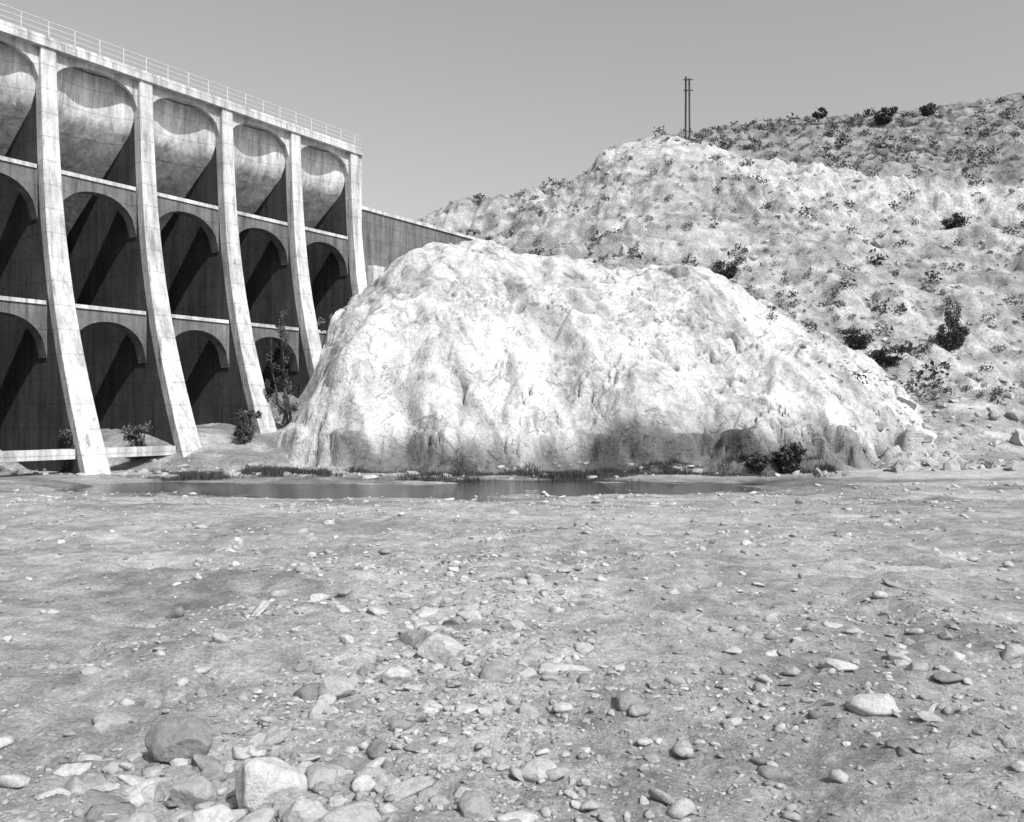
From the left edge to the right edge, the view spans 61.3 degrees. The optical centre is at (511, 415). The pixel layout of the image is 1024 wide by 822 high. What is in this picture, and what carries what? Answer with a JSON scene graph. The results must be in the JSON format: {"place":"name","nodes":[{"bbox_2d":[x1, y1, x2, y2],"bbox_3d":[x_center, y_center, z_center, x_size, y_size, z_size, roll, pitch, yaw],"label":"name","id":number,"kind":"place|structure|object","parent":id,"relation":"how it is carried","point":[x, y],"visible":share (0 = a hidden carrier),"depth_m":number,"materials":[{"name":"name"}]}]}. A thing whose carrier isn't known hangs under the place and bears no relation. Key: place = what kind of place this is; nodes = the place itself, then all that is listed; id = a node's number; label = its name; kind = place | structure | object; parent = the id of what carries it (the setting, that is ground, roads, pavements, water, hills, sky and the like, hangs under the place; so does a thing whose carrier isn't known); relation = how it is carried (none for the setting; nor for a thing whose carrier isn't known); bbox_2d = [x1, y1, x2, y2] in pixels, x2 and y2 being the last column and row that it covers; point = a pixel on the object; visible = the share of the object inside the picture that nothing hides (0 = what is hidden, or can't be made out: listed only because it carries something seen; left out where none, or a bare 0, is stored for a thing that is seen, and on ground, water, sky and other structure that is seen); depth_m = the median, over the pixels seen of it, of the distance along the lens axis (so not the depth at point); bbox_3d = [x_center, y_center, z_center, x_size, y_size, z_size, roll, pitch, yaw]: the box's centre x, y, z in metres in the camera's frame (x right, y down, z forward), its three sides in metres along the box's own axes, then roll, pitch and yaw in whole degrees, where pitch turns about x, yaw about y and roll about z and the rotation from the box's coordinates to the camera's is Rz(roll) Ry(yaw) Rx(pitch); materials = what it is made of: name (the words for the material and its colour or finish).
{"place":"outdoors","nodes":[
{"label":"outdoors","id":0,"kind":"place"},
{"bbox_2d":[51,480,775,502],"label":"stream water","id":1,"kind":"structure","parent":0,"point":[482,490],"depth_m":44.39,"materials":[{"name":"black liquid"}]},
{"bbox_2d":[0,461,1023,821],"bbox_3d":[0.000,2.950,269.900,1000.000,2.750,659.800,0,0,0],"label":"ground","id":2,"kind":"structure","parent":0,"point":[124,583],"depth_m":8.43,"materials":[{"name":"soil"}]},
{"bbox_2d":[0,3,366,474],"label":"multiple arch dam","id":3,"kind":"structure","parent":2,"relation":"on","point":[170,250],"depth_m":62.27,"materials":[{"name":"concrete"}]},
{"bbox_2d":[170,775,217,809],"bbox_3d":[-1.695,2.022,4.606,0.228,0.181,0.162,0,0,21],"label":"boulder","id":4,"kind":"object","parent":2,"relation":"on","point":[190,793],"visible":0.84,"depth_m":4.56,"materials":[{"name":"stone"}]},
{"bbox_2d":[235,757,307,813],"bbox_3d":[-1.261,1.926,4.524,0.341,0.322,0.260,0,0,-33],"label":"boulder","id":5,"kind":"object","parent":2,"relation":"on","point":[262,782],"visible":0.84,"depth_m":4.43,"materials":[{"name":"stone"}]},
{"bbox_2d":[282,799,329,821],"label":"boulder","id":6,"kind":"object","parent":2,"relation":"on","point":[304,810],"visible":0.89,"depth_m":4.16,"materials":[{"name":"stone"}]},
{"bbox_2d":[318,675,355,698],"bbox_3d":[-1.267,1.984,6.249,0.268,0.191,0.198,0,0,-21],"label":"boulder","id":7,"kind":"object","parent":2,"relation":"on","point":[338,687],"visible":0.85,"depth_m":6.19,"materials":[{"name":"stone"}]},
{"bbox_2d":[381,666,411,685],"bbox_3d":[-0.855,1.927,6.396,0.228,0.138,0.148,0,0,0],"label":"boulder","id":8,"kind":"object","parent":2,"relation":"on","point":[395,675],"visible":1,"depth_m":6.35,"materials":[{"name":"stone"}]},
{"bbox_2d":[416,633,467,663],"bbox_3d":[-0.547,1.889,6.941,0.396,0.262,0.263,0,0,-31],"label":"boulder","id":9,"kind":"object","parent":2,"relation":"on","point":[436,648],"visible":0.83,"depth_m":6.86,"materials":[{"name":"stone"}]},
{"bbox_2d":[135,423,849,481],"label":"bank grass","id":10,"kind":"structure","parent":2,"relation":"on","point":[602,473],"depth_m":52.53,"materials":[{"name":"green plant"}]},
{"bbox_2d":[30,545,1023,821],"bbox_3d":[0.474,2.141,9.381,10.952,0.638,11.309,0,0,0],"label":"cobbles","id":11,"kind":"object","parent":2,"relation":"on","point":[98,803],"visible":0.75,"depth_m":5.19,"materials":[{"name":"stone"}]},
{"bbox_2d":[145,716,212,762],"bbox_3d":[-1.982,1.930,5.164,0.436,0.244,0.339,0,0,0],"label":"boulder","id":12,"kind":"object","parent":11,"relation":"on","point":[167,740],"visible":0.95,"depth_m":5.04,"materials":[{"name":"stone"}]},
{"bbox_2d":[183,804,234,821],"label":"boulder","id":13,"kind":"object","parent":11,"relation":"on","point":[220,813],"visible":1,"depth_m":4.12,"materials":[{"name":"stone"}]},
{"bbox_2d":[520,757,556,782],"bbox_3d":[0.140,1.955,4.751,0.223,0.109,0.163,0,0,0],"label":"boulder","id":14,"kind":"object","parent":2,"relation":"on","point":[535,769],"visible":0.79,"depth_m":4.70,"materials":[{"name":"stone"}]},
{"bbox_2d":[276,239,949,474],"bbox_3d":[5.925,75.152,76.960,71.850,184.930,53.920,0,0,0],"label":"rock outcrop","id":15,"kind":"object","parent":2,"relation":"on","point":[488,356],"visible":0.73,"depth_m":61.49,"materials":[{"name":"white stone"}]},
{"bbox_2d":[265,310,303,423],"bbox_3d":[-17.196,-3.635,64.937,2.796,8.671,2.731,0,0,0],"label":"willow tree","id":16,"kind":"object","parent":15,"relation":"on","point":[279,326],"visible":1,"depth_m":64.86,"materials":[{"name":"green plant"}]},
{"bbox_2d":[738,452,770,471],"bbox_3d":[14.911,2.852,52.739,1.302,1.251,2.158,0,0,-22],"label":"shrub","id":17,"kind":"object","parent":15,"relation":"on","point":[758,462],"visible":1,"depth_m":52.24,"materials":[{"name":"grey plant"}]},
{"bbox_2d":[770,442,807,473],"bbox_3d":[16.735,2.611,52.621,2.228,2.135,1.819,0,0,0],"label":"shrub","id":18,"kind":"object","parent":15,"relation":"on","point":[790,461],"visible":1,"depth_m":52.19,"materials":[{"name":"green plant"}]},
{"bbox_2d":[818,657,857,671],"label":"boulder","id":19,"kind":"object","parent":2,"relation":"on","point":[838,665],"visible":0.81,"depth_m":7.14,"materials":[{"name":"stone"}]},
{"bbox_2d":[845,693,898,716],"bbox_3d":[2.332,1.876,5.600,0.342,0.123,0.318,0,0,0],"label":"boulder","id":20,"kind":"object","parent":2,"relation":"on","point":[874,704],"visible":0.95,"depth_m":5.51,"materials":[{"name":"stone"}]},
{"bbox_2d":[0,92,1023,471],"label":"hillside","id":21,"kind":"structure","parent":0,"point":[946,196],"depth_m":104.95,"materials":[{"name":"grey stone"}]},
{"bbox_2d":[121,420,152,459],"bbox_3d":[-24.683,1.786,56.865,1.984,2.914,1.536,0,0,22],"label":"shrub","id":22,"kind":"object","parent":21,"relation":"on","point":[132,434],"visible":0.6,"depth_m":56.71,"materials":[{"name":"grey plant"}]},
{"bbox_2d":[229,408,261,443],"bbox_3d":[-18.906,0.792,60.608,1.749,2.713,2.557,0,0,27],"label":"shrub","id":23,"kind":"object","parent":21,"relation":"on","point":[243,433],"visible":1,"depth_m":60.33,"materials":[{"name":"grey plant"}]},
{"bbox_2d":[365,265,385,284],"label":"stepped footing","id":24,"kind":"object","parent":21,"relation":"on","point":[373,272],"visible":0.14,"depth_m":78.06,"materials":[{"name":"concrete"}]},
{"bbox_2d":[362,210,470,266],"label":"abutment wall","id":25,"kind":"structure","parent":21,"relation":"on","point":[387,240],"depth_m":82.31,"materials":[{"name":"grey concrete"}]},
{"bbox_2d":[362,206,497,243],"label":"coping","id":26,"kind":"object","parent":25,"relation":"on","point":[415,222],"visible":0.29,"depth_m":85.22,"materials":[{"name":"concrete"}]},
{"bbox_2d":[0,341,1023,479],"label":"talus rubble","id":27,"kind":"object","parent":21,"relation":"on","point":[955,461],"visible":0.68,"depth_m":57.23,"materials":[{"name":"grey stone"}]},
{"bbox_2d":[57,427,75,466],"bbox_3d":[-26.783,2.264,53.038,1.921,3.124,1.775,0,0,24],"label":"shrub","id":28,"kind":"object","parent":27,"relation":"on","point":[63,435],"visible":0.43,"depth_m":52.60,"materials":[{"name":"grey plant"}]},
{"bbox_2d":[316,94,1023,403],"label":"desert scrub","id":29,"kind":"object","parent":21,"relation":"on","point":[843,162],"visible":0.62,"depth_m":114.59,"materials":[{"name":"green plant"}]},
{"bbox_2d":[683,77,692,139],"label":"utility pole","id":30,"kind":"object","parent":21,"relation":"on","point":[686,79],"visible":0.8,"depth_m":137.87,"materials":[{"name":"grey wood"}]},
{"bbox_2d":[711,255,746,278],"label":"shrub","id":31,"kind":"object","parent":21,"relation":"on","point":[727,272],"visible":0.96,"depth_m":95.46,"materials":[{"name":"black plant"}]},
{"bbox_2d":[543,140,1023,419],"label":"hillside boulders","id":32,"kind":"object","parent":21,"relation":"on","point":[624,248],"visible":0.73,"depth_m":102.32,"materials":[{"name":"grey stone"}]},
{"bbox_2d":[812,107,827,118],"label":"shrub","id":33,"kind":"object","parent":21,"relation":"on","point":[816,114],"visible":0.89,"depth_m":157.42,"materials":[{"name":"grey plant"}]},
{"bbox_2d":[834,325,875,350],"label":"shrub","id":34,"kind":"object","parent":21,"relation":"on","point":[855,341],"visible":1,"depth_m":74.54,"materials":[{"name":"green plant"}]},
{"bbox_2d":[873,106,897,124],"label":"shrub","id":35,"kind":"object","parent":21,"relation":"on","point":[885,117],"visible":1,"depth_m":157.36,"materials":[{"name":"black plant"}]},
{"bbox_2d":[868,344,917,365],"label":"shrub","id":36,"kind":"object","parent":21,"relation":"on","point":[877,355],"visible":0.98,"depth_m":75.86,"materials":[{"name":"black plant"}]},
{"bbox_2d":[919,102,935,115],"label":"shrub","id":37,"kind":"object","parent":21,"relation":"on","point":[927,109],"visible":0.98,"depth_m":161.75,"materials":[{"name":"black plant"}]},
{"bbox_2d":[934,304,962,352],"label":"shrub","id":38,"kind":"object","parent":21,"relation":"on","point":[947,342],"visible":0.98,"depth_m":81.59,"materials":[{"name":"black plant"}]},
{"bbox_2d":[940,211,966,229],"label":"shrub","id":39,"kind":"object","parent":21,"relation":"on","point":[958,221],"visible":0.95,"depth_m":107.67,"materials":[{"name":"black plant"}]},
{"bbox_2d":[951,320,969,346],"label":"shrub","id":40,"kind":"object","parent":21,"relation":"on","point":[961,341],"visible":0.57,"depth_m":82.62,"materials":[{"name":"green plant"}]},
{"bbox_2d":[0,0,1023,219],"label":"sky","id":41,"kind":"structure","parent":0,"point":[446,101],"materials":[{"name":"grey"}]}
]}

